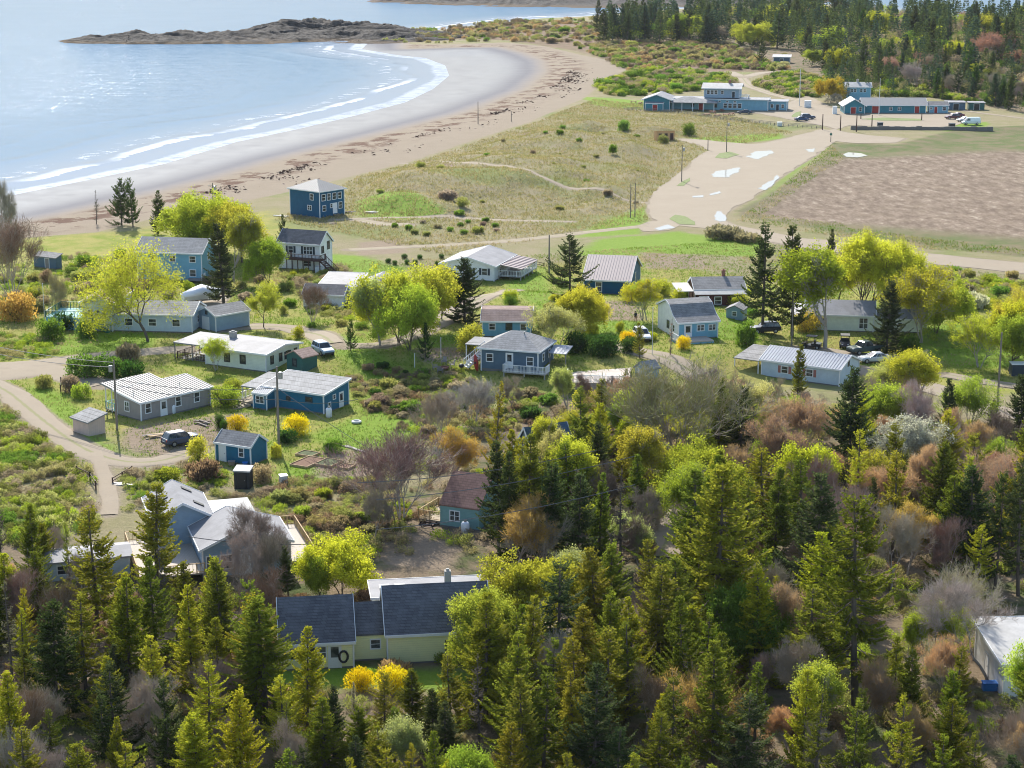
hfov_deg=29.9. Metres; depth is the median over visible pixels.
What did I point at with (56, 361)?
gravel road
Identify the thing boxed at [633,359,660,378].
grey hut
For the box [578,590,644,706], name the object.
spruce tree
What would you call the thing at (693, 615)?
spruce tree
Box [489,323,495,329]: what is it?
window
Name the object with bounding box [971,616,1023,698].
white roof building
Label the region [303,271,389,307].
twin roof house
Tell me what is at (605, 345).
shrub
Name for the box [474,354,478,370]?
kayak
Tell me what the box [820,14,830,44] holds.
spruce tree
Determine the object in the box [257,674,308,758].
spruce tree
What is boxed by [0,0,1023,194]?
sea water
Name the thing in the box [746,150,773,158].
puddle
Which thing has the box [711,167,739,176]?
puddle
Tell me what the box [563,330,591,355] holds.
shrub
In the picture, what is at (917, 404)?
bare tree
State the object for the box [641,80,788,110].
beach inn
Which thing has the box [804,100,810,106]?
notice kiosk
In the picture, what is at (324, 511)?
bank scrub
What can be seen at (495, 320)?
gambrel house
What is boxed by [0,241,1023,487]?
lawn grass
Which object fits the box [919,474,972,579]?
spruce tree
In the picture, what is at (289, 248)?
window
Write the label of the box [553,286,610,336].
broadleaf tree
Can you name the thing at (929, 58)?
bare tree
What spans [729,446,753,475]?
bare tree
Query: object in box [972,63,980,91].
spruce tree
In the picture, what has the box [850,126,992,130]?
bank wall
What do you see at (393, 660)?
twiggy bush
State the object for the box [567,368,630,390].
railed slab
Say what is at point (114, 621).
spruce tree
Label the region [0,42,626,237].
beach
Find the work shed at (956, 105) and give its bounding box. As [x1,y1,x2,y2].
[944,100,966,109]
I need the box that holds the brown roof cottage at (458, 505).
[418,470,503,530]
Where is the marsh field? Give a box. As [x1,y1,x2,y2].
[736,126,1023,256]
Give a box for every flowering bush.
[223,413,249,430]
[281,412,310,436]
[340,665,374,692]
[371,662,408,696]
[620,330,635,341]
[674,334,691,349]
[794,308,823,331]
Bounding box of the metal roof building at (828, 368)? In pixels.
[733,344,861,386]
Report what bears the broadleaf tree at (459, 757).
on the ground at (430, 557)
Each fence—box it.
[76,465,96,489]
[112,466,131,482]
[629,107,820,127]
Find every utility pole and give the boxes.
[108,360,117,429]
[276,366,282,444]
[548,235,549,272]
[630,186,630,217]
[634,183,635,215]
[681,145,684,181]
[791,290,793,345]
[799,69,800,105]
[996,332,1002,406]
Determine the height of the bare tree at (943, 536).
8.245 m
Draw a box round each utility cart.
[801,334,821,348]
[839,333,850,347]
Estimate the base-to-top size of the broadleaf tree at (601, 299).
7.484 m
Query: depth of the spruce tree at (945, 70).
690.35 m
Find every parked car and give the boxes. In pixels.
[161,429,200,446]
[311,339,334,355]
[633,326,650,340]
[737,109,751,113]
[750,321,781,332]
[794,116,809,120]
[800,113,815,118]
[858,351,891,363]
[944,113,960,118]
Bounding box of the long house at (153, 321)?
[45,286,206,332]
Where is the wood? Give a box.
[599,0,1023,110]
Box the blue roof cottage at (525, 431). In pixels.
[513,421,572,464]
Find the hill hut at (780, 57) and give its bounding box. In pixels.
[772,54,791,61]
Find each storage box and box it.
[228,460,234,465]
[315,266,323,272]
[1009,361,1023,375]
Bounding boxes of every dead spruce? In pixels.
[0,496,6,571]
[94,191,99,223]
[469,653,486,753]
[567,469,581,532]
[606,468,635,578]
[668,323,672,354]
[673,425,680,451]
[745,406,759,446]
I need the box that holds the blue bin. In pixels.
[981,680,997,690]
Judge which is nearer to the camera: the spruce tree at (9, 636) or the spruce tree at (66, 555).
the spruce tree at (9, 636)
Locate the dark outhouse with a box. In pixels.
[233,465,253,489]
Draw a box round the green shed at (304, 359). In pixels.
[285,347,318,371]
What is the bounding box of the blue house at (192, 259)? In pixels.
[137,236,215,283]
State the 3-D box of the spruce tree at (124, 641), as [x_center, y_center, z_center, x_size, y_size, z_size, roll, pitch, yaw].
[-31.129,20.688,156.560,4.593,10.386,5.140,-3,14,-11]
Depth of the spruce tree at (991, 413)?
231.86 m
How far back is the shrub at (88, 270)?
339.31 m
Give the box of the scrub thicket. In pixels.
[0,394,103,547]
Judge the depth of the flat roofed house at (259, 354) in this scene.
271.92 m
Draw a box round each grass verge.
[669,215,694,224]
[677,178,689,185]
[715,151,738,157]
[792,111,800,116]
[865,117,920,120]
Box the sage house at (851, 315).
[794,299,928,332]
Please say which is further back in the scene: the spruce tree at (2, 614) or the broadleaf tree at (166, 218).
the broadleaf tree at (166, 218)
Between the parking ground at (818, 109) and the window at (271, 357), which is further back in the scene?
the parking ground at (818, 109)
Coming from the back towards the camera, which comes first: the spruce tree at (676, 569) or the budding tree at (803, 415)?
the budding tree at (803, 415)
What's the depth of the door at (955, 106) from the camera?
632.18 m
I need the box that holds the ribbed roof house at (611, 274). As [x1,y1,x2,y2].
[581,254,642,294]
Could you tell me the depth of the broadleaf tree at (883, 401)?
231.99 m
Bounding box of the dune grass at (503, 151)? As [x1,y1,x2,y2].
[277,98,791,254]
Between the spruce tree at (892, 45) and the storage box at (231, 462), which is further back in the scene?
the spruce tree at (892, 45)
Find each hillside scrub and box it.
[591,63,978,101]
[821,46,1023,103]
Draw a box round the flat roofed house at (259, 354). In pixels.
[173,330,303,372]
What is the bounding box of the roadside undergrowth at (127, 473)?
[0,251,278,511]
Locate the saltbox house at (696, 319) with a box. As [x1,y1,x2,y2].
[656,296,720,344]
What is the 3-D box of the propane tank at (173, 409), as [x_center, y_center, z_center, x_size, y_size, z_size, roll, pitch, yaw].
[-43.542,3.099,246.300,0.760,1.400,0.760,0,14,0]
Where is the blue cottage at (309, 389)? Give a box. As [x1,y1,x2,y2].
[231,369,351,413]
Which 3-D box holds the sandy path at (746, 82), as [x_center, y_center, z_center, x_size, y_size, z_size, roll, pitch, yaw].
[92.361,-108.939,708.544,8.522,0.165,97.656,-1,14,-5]
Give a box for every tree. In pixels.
[0,177,18,233]
[0,211,50,298]
[0,553,37,628]
[0,565,45,635]
[0,580,24,643]
[0,581,20,683]
[0,670,40,767]
[0,680,60,743]
[0,723,50,767]
[5,608,38,670]
[6,644,42,695]
[8,726,46,767]
[11,503,53,585]
[12,588,37,650]
[14,681,68,743]
[19,551,58,619]
[20,598,99,723]
[25,522,59,565]
[28,575,82,635]
[33,271,67,311]
[34,744,71,767]
[36,708,69,767]
[40,523,65,549]
[57,591,123,694]
[57,609,102,680]
[60,504,136,626]
[60,523,76,585]
[62,740,96,767]
[65,553,106,587]
[69,235,189,341]
[75,655,132,731]
[82,660,153,767]
[84,694,131,767]
[86,755,112,767]
[91,643,129,704]
[92,585,147,664]
[97,571,135,640]
[100,577,154,685]
[103,716,129,767]
[105,177,138,225]
[106,741,144,767]
[119,671,186,748]
[120,177,141,226]
[127,482,193,593]
[128,557,203,661]
[128,663,172,703]
[137,634,175,727]
[142,714,179,767]
[144,676,183,767]
[149,186,229,246]
[149,190,165,233]
[153,548,169,613]
[157,708,223,767]
[165,584,206,693]
[166,193,257,242]
[166,561,204,636]
[179,649,243,721]
[179,659,247,761]
[183,617,237,706]
[191,673,229,751]
[195,567,236,624]
[196,337,233,370]
[197,554,235,650]
[197,558,243,661]
[199,222,246,303]
[201,198,270,262]
[203,715,265,752]
[211,684,268,767]
[216,590,323,728]
[218,523,264,593]
[218,759,235,767]
[223,208,265,281]
[223,501,294,590]
[224,592,301,695]
[228,578,281,665]
[230,563,288,619]
[240,234,289,283]
[244,279,283,326]
[251,528,291,598]
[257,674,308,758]
[265,716,309,766]
[270,699,295,767]
[275,215,285,238]
[275,747,304,767]
[276,545,299,594]
[284,626,337,730]
[290,525,381,593]
[290,551,340,594]
[291,744,316,767]
[295,279,330,321]
[297,696,369,767]
[305,423,467,520]
[318,684,349,760]
[334,704,379,767]
[342,258,444,342]
[343,319,357,350]
[343,734,367,767]
[345,757,355,767]
[346,682,357,727]
[347,276,389,344]
[349,477,393,537]
[363,670,403,753]
[363,720,391,767]
[364,745,401,767]
[368,279,441,349]
[371,712,429,767]
[375,706,409,762]
[392,668,427,729]
[401,743,419,767]
[403,388,464,439]
[413,261,463,312]
[415,688,459,756]
[416,321,435,359]
[421,730,450,767]
[424,700,468,764]
[426,424,488,474]
[427,652,474,733]
[439,741,506,767]
[439,758,449,767]
[441,256,484,322]
[442,583,517,672]
[445,374,507,425]
[445,599,513,722]
[450,590,512,703]
[453,586,503,669]
[474,439,510,550]
[476,544,584,637]
[477,630,542,759]
[478,429,521,486]
[480,380,507,485]
[480,657,530,736]
[489,433,553,561]
[489,450,526,563]
[490,721,528,767]
[491,375,525,408]
[494,673,553,767]
[498,510,574,562]
[498,611,537,695]
[500,488,558,562]
[502,604,540,680]
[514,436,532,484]
[519,594,550,695]
[520,302,587,344]
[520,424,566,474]
[523,460,575,566]
[524,670,578,767]
[526,560,589,677]
[531,414,559,446]
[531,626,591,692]
[531,637,580,737]
[534,571,566,643]
[539,450,567,507]
[540,232,599,295]
[540,636,608,731]
[544,429,604,507]
[546,670,591,767]
[547,366,574,413]
[548,543,591,614]
[551,441,595,518]
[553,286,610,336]
[553,408,589,428]
[553,425,593,496]
[555,472,606,558]
[555,661,641,767]
[556,751,577,767]
[560,604,611,699]
[562,282,613,328]
[568,386,594,449]
[568,546,623,645]
[569,419,587,444]
[572,372,591,407]
[575,539,642,636]
[576,346,797,450]
[576,625,640,731]
[578,413,611,442]
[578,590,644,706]
[582,502,609,540]
[583,382,631,430]
[586,402,615,474]
[587,458,622,503]
[587,472,617,561]
[588,421,619,502]
[589,433,616,472]
[590,0,602,28]
[590,378,615,433]
[592,726,645,767]
[593,375,617,391]
[595,9,612,39]
[595,586,621,663]
[603,401,631,427]
[606,383,623,433]
[606,510,656,562]
[608,4,618,39]
[610,383,662,432]
[610,619,651,722]
[611,414,640,447]
[611,444,638,493]
[613,376,632,390]
[614,420,669,510]
[616,276,662,319]
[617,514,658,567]
[617,596,656,696]
[618,3,628,39]
[618,563,682,680]
[620,3,636,36]
[620,13,635,39]
[621,454,667,527]
[621,468,718,586]
[622,485,664,535]
[623,752,640,767]
[624,661,668,734]
[629,399,666,429]
[630,6,637,39]
[630,280,650,319]
[631,538,661,599]
[631,580,696,642]
[632,322,647,358]
[633,556,712,666]
[635,708,699,767]
[638,2,651,39]
[638,692,671,758]
[640,674,693,767]
[643,518,713,604]
[644,457,728,517]
[647,1,659,37]
[647,595,737,728]
[648,3,654,33]
[649,430,764,497]
[651,11,666,43]
[654,657,748,741]
[661,603,706,678]
[662,397,703,424]
[667,10,696,39]
[667,462,773,645]
[669,11,682,40]
[669,411,707,444]
[673,453,735,524]
[676,754,695,767]
[679,376,742,431]
[680,372,714,402]
[680,611,732,681]
[680,638,752,764]
[681,529,713,605]
[683,7,693,38]
[683,518,747,600]
[693,15,702,38]
[693,632,749,735]
[697,1,720,41]
[699,0,712,35]
[699,364,725,411]
[699,372,760,437]
[699,454,735,546]
[700,12,711,42]
[700,429,716,451]
[700,575,798,669]
[706,377,742,448]
[706,692,788,767]
[706,763,717,767]
[712,450,733,509]
[714,0,723,38]
[717,386,758,452]
[722,370,754,389]
[723,441,756,468]
[725,375,777,421]
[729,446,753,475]
[729,568,789,688]
[730,19,776,46]
[732,16,746,44]
[732,475,772,566]
[733,662,778,741]
[735,221,788,332]
[735,447,799,546]
[736,414,757,442]
[740,404,759,439]
[740,412,810,489]
[741,549,771,583]
[742,542,765,555]
[744,388,842,446]
[744,559,800,626]
[745,652,783,709]
[748,426,794,480]
[748,467,800,574]
[749,404,786,429]
[750,15,759,45]
[754,37,767,61]
[754,549,778,585]
[756,3,784,23]
[758,633,828,711]
[763,376,785,399]
[763,705,794,751]
[766,10,788,48]
[767,225,813,335]
[767,578,808,646]
[768,238,853,347]
[768,416,803,462]
[768,439,845,493]
[770,471,863,614]
[770,583,855,685]
[772,576,787,640]
[774,455,818,563]
[775,4,787,36]
[775,393,820,436]
[776,396,800,427]
[776,667,824,767]
[783,450,843,526]
[783,501,857,571]
[784,0,807,36]
[784,655,853,731]
[785,0,792,11]
[785,344,810,399]
[788,390,829,405]
[788,531,856,637]
[789,448,811,508]
[791,601,839,646]
[791,688,838,767]
[792,434,848,461]
[795,23,815,55]
[799,9,804,31]
[799,492,907,711]
[801,49,823,65]
[802,719,850,767]
[811,512,853,588]
[813,75,846,99]
[815,26,846,45]
[816,477,889,539]
[817,39,833,69]
[817,365,883,469]
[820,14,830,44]
[823,46,851,66]
[823,93,842,104]
[825,229,837,254]
[828,226,922,300]
[828,697,882,767]
[829,0,839,14]
[833,253,860,299]
[833,448,851,485]
[835,523,864,617]
[836,453,851,495]
[838,0,850,13]
[840,447,905,503]
[842,26,856,40]
[843,428,869,519]
[844,687,874,767]
[845,444,882,468]
[847,642,878,692]
[848,376,884,420]
[848,399,876,458]
[848,419,880,452]
[851,464,926,512]
[853,654,901,729]
[854,46,868,80]
[856,9,872,40]
[856,236,936,307]
[856,377,914,421]
[858,10,895,31]
[858,355,929,387]
[859,279,913,353]
[861,37,869,60]
[864,411,956,484]
[866,477,886,538]
[867,20,881,49]
[870,42,885,79]
[870,450,913,557]
[871,502,936,589]
[873,261,964,342]
[874,636,928,717]
[875,414,896,448]
[879,56,900,68]
[881,692,923,767]
[882,345,942,391]
[882,422,911,491]
[882,649,934,749]
[883,38,897,64]
[883,499,945,575]
[884,15,905,29]
[884,700,940,763]
[888,378,935,424]
[892,52,908,75]
[892,595,978,654]
[897,62,929,84]
[899,373,936,407]
[900,5,921,43]
[900,611,930,670]
[901,269,978,340]
[902,450,920,466]
[905,34,910,53]
[905,441,940,506]
[906,570,1022,678]
[913,42,917,57]
[913,52,942,70]
[914,439,963,521]
[915,633,973,698]
[918,5,927,37]
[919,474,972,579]
[920,555,1006,627]
[923,18,932,39]
[924,513,977,577]
[925,733,958,767]
[927,36,936,66]
[927,68,941,93]
[928,17,938,41]
[928,669,974,752]
[928,698,972,767]
[930,371,1006,424]
[930,419,984,464]
[931,695,970,762]
[934,378,964,434]
[934,407,966,479]
[935,464,1006,584]
[937,78,947,95]
[940,45,950,63]
[940,72,965,92]
[940,406,965,437]
[941,15,952,42]
[941,645,973,708]
[943,64,951,88]
[944,38,968,58]
[945,312,1018,367]
[949,65,967,93]
[952,43,962,61]
[955,42,978,74]
[955,454,984,494]
[956,432,995,499]
[959,63,969,90]
[960,419,996,470]
[961,729,987,767]
[962,11,1003,32]
[962,447,1023,503]
[964,525,998,601]
[965,4,976,35]
[967,0,985,38]
[968,77,976,96]
[969,43,979,66]
[970,31,1020,59]
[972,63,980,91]
[974,470,1021,588]
[976,26,990,57]
[976,695,1023,763]
[978,405,1023,448]
[979,427,1004,450]
[980,436,1017,461]
[980,450,1006,477]
[980,459,1002,508]
[983,294,1023,358]
[983,310,1023,370]
[983,399,1000,440]
[983,450,1023,561]
[985,72,1006,84]
[985,73,1004,106]
[986,51,997,74]
[988,460,1023,595]
[989,12,1002,48]
[991,283,1023,316]
[995,17,1013,61]
[995,476,1023,562]
[997,79,1008,104]
[998,637,1023,689]
[998,754,1022,767]
[999,660,1023,727]
[1000,43,1017,53]
[1000,731,1023,766]
[1002,41,1008,66]
[1002,77,1015,109]
[1003,50,1023,65]
[1003,373,1023,446]
[1003,719,1023,767]
[1006,20,1020,61]
[1007,72,1015,97]
[1009,420,1023,484]
[1011,679,1023,726]
[1012,87,1022,96]
[1014,81,1023,92]
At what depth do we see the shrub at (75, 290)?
324.64 m
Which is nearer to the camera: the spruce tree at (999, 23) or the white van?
the white van
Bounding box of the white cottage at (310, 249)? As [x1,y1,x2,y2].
[276,228,338,272]
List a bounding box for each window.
[56,565,71,575]
[124,318,132,325]
[124,401,129,411]
[145,403,151,413]
[148,318,156,325]
[169,255,175,261]
[172,319,179,326]
[175,396,181,406]
[189,256,195,262]
[189,269,195,276]
[194,391,199,402]
[206,555,216,568]
[220,554,233,569]
[224,353,229,361]
[238,448,243,457]
[239,355,245,363]
[255,395,264,403]
[270,355,273,364]
[279,352,282,361]
[284,350,290,359]
[286,245,295,252]
[289,647,297,660]
[292,358,296,366]
[301,246,314,254]
[303,261,311,266]
[305,396,312,402]
[308,646,326,658]
[321,194,325,200]
[370,638,380,649]
[449,510,459,521]
[479,268,489,275]
[486,353,492,361]
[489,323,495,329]
[505,323,511,330]
[520,323,526,330]
[526,356,533,366]
[595,282,601,291]
[697,324,704,330]
[708,323,715,330]
[714,296,721,304]
[778,365,790,373]
[803,369,815,376]
[858,318,867,328]
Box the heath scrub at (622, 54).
[383,16,790,70]
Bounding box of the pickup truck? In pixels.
[846,339,884,354]
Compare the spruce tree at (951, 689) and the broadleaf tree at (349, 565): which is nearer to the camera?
the spruce tree at (951, 689)
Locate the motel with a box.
[838,96,927,113]
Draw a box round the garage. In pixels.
[198,300,250,331]
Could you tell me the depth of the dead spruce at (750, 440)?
220.30 m
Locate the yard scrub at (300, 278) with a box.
[275,262,1023,450]
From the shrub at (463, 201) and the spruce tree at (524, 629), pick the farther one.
the shrub at (463, 201)
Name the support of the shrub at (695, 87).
on the ground at (430, 557)
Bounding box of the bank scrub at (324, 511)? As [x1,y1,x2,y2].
[251,366,560,558]
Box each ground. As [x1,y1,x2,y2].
[0,5,1023,767]
[638,129,1023,272]
[734,96,960,142]
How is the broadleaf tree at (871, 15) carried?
on the ground at (430, 557)
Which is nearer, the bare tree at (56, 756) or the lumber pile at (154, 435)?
the bare tree at (56, 756)
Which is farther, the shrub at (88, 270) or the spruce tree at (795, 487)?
the shrub at (88, 270)
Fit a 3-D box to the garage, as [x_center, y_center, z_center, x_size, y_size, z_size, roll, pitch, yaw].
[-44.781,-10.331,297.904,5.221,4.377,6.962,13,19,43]
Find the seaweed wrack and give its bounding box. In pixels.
[193,61,592,195]
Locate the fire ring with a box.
[351,419,361,423]
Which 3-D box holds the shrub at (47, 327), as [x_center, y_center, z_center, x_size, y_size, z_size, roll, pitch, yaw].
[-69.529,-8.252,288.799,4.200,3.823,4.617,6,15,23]
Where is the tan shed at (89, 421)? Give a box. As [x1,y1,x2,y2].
[69,407,107,435]
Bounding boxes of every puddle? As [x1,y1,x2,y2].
[654,224,674,229]
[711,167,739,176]
[714,211,726,221]
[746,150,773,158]
[758,175,778,189]
[843,152,867,156]
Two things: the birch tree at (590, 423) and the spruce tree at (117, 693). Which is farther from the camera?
the birch tree at (590, 423)
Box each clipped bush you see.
[208,384,242,407]
[214,414,224,427]
[220,419,227,429]
[223,378,242,390]
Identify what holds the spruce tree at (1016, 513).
on the ground at (430, 557)
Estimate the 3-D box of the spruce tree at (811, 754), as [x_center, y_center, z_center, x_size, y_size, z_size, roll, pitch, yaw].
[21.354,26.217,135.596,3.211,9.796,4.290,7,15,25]
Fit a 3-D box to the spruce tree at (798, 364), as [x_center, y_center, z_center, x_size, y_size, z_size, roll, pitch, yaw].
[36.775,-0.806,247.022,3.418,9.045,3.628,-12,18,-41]
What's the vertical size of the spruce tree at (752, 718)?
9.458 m
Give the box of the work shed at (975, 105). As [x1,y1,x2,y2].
[967,101,985,109]
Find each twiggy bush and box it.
[58,299,68,306]
[81,281,94,289]
[113,341,141,360]
[161,289,174,297]
[183,457,224,481]
[235,281,246,288]
[237,291,252,300]
[268,487,290,503]
[283,298,296,306]
[293,504,310,516]
[308,502,323,509]
[314,486,332,498]
[321,304,332,310]
[329,505,343,512]
[331,514,351,525]
[345,375,357,382]
[351,390,362,397]
[352,510,376,522]
[359,523,376,533]
[361,363,373,369]
[363,474,383,485]
[367,400,381,410]
[374,657,412,676]
[375,361,390,368]
[379,376,397,389]
[387,406,400,413]
[393,384,404,391]
[394,398,407,404]
[396,411,408,418]
[397,399,421,413]
[405,224,412,229]
[410,229,418,233]
[417,373,429,379]
[420,423,437,434]
[422,231,430,235]
[438,188,458,200]
[444,370,457,375]
[447,380,468,392]
[454,209,464,214]
[471,225,484,232]
[503,412,515,421]
[519,404,542,419]
[522,24,532,28]
[523,386,538,397]
[537,392,558,405]
[545,37,557,42]
[555,205,564,209]
[558,26,570,32]
[602,189,612,194]
[607,48,616,53]
[625,40,637,46]
[641,468,652,481]
[652,50,662,56]
[668,47,681,51]
[687,53,699,59]
[703,60,713,66]
[703,223,744,240]
[710,71,723,75]
[730,57,739,62]
[731,231,762,242]
[761,81,773,87]
[776,64,786,68]
[797,79,810,84]
[908,490,928,504]
[941,266,965,279]
[947,278,978,293]
[948,265,962,271]
[968,290,990,308]
[1004,270,1018,278]
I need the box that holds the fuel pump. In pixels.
[832,106,836,113]
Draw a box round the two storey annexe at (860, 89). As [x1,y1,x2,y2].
[843,79,871,99]
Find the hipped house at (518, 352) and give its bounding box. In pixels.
[464,330,572,379]
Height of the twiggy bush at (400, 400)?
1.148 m
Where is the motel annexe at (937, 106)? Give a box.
[927,101,948,112]
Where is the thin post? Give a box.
[652,307,653,353]
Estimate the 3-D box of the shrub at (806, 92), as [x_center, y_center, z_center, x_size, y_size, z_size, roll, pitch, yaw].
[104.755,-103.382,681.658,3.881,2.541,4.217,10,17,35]
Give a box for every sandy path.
[332,215,572,221]
[349,225,646,250]
[353,219,409,225]
[396,161,647,203]
[729,70,784,76]
[738,78,802,100]
[960,110,1023,118]
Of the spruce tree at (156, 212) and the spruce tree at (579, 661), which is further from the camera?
the spruce tree at (156, 212)
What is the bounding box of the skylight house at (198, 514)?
[34,479,313,590]
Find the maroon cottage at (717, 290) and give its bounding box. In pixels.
[672,269,746,305]
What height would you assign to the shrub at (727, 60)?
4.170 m
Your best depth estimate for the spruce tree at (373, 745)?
137.80 m
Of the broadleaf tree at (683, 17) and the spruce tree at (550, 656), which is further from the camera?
the broadleaf tree at (683, 17)
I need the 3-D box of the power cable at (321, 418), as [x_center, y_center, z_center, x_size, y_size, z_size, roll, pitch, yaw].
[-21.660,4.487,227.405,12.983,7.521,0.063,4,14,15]
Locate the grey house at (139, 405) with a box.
[100,373,212,420]
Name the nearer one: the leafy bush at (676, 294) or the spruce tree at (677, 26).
the leafy bush at (676, 294)
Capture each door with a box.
[44,258,49,268]
[160,399,167,415]
[202,316,209,329]
[218,445,226,461]
[237,474,246,488]
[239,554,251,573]
[328,296,334,305]
[328,645,341,668]
[333,202,336,212]
[339,391,343,407]
[506,353,512,368]
[684,324,691,336]
[850,107,855,113]
[872,106,879,112]
[914,106,919,112]
[953,104,958,109]
[974,104,979,109]
[983,651,988,676]
[1015,367,1023,373]
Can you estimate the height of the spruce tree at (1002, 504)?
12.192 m
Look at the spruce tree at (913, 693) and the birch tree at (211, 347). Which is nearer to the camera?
the spruce tree at (913, 693)
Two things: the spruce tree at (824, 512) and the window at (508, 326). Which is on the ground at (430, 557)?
the spruce tree at (824, 512)
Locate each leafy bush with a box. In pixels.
[26,285,44,297]
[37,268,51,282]
[178,280,194,292]
[185,435,209,462]
[277,280,295,291]
[278,303,288,313]
[290,324,304,338]
[453,321,482,353]
[502,288,518,299]
[502,294,517,305]
[569,387,595,410]
[586,323,600,333]
[615,320,624,331]
[618,281,636,300]
[650,277,672,295]
[669,288,685,298]
[727,293,748,304]
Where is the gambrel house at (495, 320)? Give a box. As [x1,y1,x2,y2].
[480,305,534,336]
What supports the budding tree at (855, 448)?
on the ground at (430, 557)
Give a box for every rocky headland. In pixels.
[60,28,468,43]
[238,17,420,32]
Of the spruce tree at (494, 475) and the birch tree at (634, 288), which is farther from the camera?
the birch tree at (634, 288)
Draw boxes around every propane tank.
[172,405,175,413]
[326,406,331,417]
[461,520,468,534]
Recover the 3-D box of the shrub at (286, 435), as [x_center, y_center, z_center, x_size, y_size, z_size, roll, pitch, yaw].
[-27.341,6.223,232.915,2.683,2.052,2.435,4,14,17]
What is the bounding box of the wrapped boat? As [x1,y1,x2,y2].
[180,284,228,301]
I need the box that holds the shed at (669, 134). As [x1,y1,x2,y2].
[654,131,674,140]
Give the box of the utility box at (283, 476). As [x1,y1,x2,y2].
[278,473,287,483]
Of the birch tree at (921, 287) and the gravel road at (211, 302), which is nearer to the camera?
the birch tree at (921, 287)
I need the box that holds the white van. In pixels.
[961,117,980,124]
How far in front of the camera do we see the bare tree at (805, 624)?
162.75 m
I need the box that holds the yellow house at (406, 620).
[276,568,487,670]
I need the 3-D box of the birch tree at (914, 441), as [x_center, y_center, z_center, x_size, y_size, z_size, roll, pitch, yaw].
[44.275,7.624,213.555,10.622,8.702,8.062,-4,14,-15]
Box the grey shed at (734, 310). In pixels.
[725,301,746,320]
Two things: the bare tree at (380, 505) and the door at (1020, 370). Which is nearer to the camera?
the bare tree at (380, 505)
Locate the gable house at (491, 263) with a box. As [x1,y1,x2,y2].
[438,245,537,281]
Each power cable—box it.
[0,347,112,362]
[0,354,103,366]
[115,379,272,389]
[117,385,275,399]
[189,536,347,544]
[278,388,378,454]
[279,399,357,403]
[357,450,595,482]
[376,456,634,499]
[376,484,634,529]
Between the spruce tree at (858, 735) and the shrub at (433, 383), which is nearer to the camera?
the spruce tree at (858, 735)
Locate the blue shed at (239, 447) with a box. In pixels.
[213,428,268,464]
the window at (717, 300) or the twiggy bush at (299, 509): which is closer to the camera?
the twiggy bush at (299, 509)
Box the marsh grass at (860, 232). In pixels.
[738,145,1023,254]
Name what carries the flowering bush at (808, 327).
on the ground at (430, 557)
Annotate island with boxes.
[367,0,828,7]
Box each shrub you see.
[0,290,38,322]
[14,277,24,283]
[26,272,40,281]
[30,298,45,311]
[33,317,65,340]
[34,374,53,388]
[37,297,50,303]
[52,310,74,330]
[61,374,80,392]
[63,265,77,275]
[63,352,99,378]
[70,270,87,279]
[70,381,91,399]
[73,253,91,266]
[73,285,84,291]
[74,318,94,338]
[84,269,96,276]
[91,351,121,378]
[117,358,145,378]
[131,278,150,287]
[153,465,181,482]
[160,285,179,292]
[199,275,214,284]
[212,278,234,288]
[251,462,275,484]
[253,274,264,282]
[261,485,276,493]
[270,442,281,458]
[280,428,298,443]
[286,493,303,505]
[287,274,294,279]
[290,486,309,499]
[293,592,310,596]
[306,322,316,327]
[306,514,328,527]
[307,496,319,504]
[322,437,345,453]
[327,475,343,489]
[332,507,355,518]
[335,318,347,326]
[340,479,361,492]
[342,502,353,507]
[353,321,369,328]
[355,587,369,601]
[361,667,376,678]
[364,398,372,406]
[368,387,380,395]
[370,392,388,405]
[393,387,410,396]
[409,385,420,391]
[414,161,424,167]
[417,367,428,373]
[427,379,442,390]
[433,224,441,228]
[433,652,458,666]
[453,196,469,206]
[459,229,468,234]
[494,407,508,416]
[542,302,555,308]
[548,294,560,300]
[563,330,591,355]
[588,333,620,358]
[593,77,608,84]
[597,85,606,90]
[601,79,614,83]
[608,144,616,152]
[615,79,624,84]
[617,119,629,130]
[619,335,638,352]
[625,70,636,76]
[626,540,656,556]
[644,486,667,502]
[646,331,657,340]
[654,74,667,78]
[657,134,668,142]
[663,65,675,71]
[665,68,673,73]
[666,72,682,79]
[669,438,693,447]
[670,82,682,89]
[674,88,682,93]
[679,123,696,135]
[683,76,694,81]
[686,48,699,54]
[689,84,700,90]
[696,80,708,83]
[712,74,728,78]
[720,40,731,44]
[723,57,734,65]
[735,319,758,346]
[747,307,757,315]
[777,61,789,65]
[802,90,810,95]
[894,333,920,355]
[953,303,979,321]
[962,268,975,277]
[968,279,980,283]
[980,273,999,283]
[988,283,1009,295]
[993,277,1010,282]
[999,282,1014,291]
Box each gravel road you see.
[0,346,198,368]
[0,365,37,379]
[0,380,191,466]
[27,364,111,386]
[90,452,118,514]
[199,297,229,305]
[227,324,342,342]
[344,333,422,348]
[409,290,520,334]
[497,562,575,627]
[612,344,780,401]
[643,504,688,556]
[806,347,896,361]
[859,367,1023,418]
[942,373,1017,387]
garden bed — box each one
[290,456,324,468]
[295,450,320,456]
[314,458,343,467]
[336,463,354,470]
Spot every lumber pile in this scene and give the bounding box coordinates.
[142,433,162,438]
[193,420,211,425]
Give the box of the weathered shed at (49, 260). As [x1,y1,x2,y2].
[33,251,62,268]
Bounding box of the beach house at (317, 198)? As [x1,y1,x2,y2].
[287,179,346,217]
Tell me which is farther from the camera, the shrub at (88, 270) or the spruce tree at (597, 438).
the shrub at (88, 270)
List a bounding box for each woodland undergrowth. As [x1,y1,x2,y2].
[0,562,1022,767]
[363,404,1023,590]
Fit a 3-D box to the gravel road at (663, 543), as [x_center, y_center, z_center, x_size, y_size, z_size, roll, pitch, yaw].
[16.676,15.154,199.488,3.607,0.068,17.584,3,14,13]

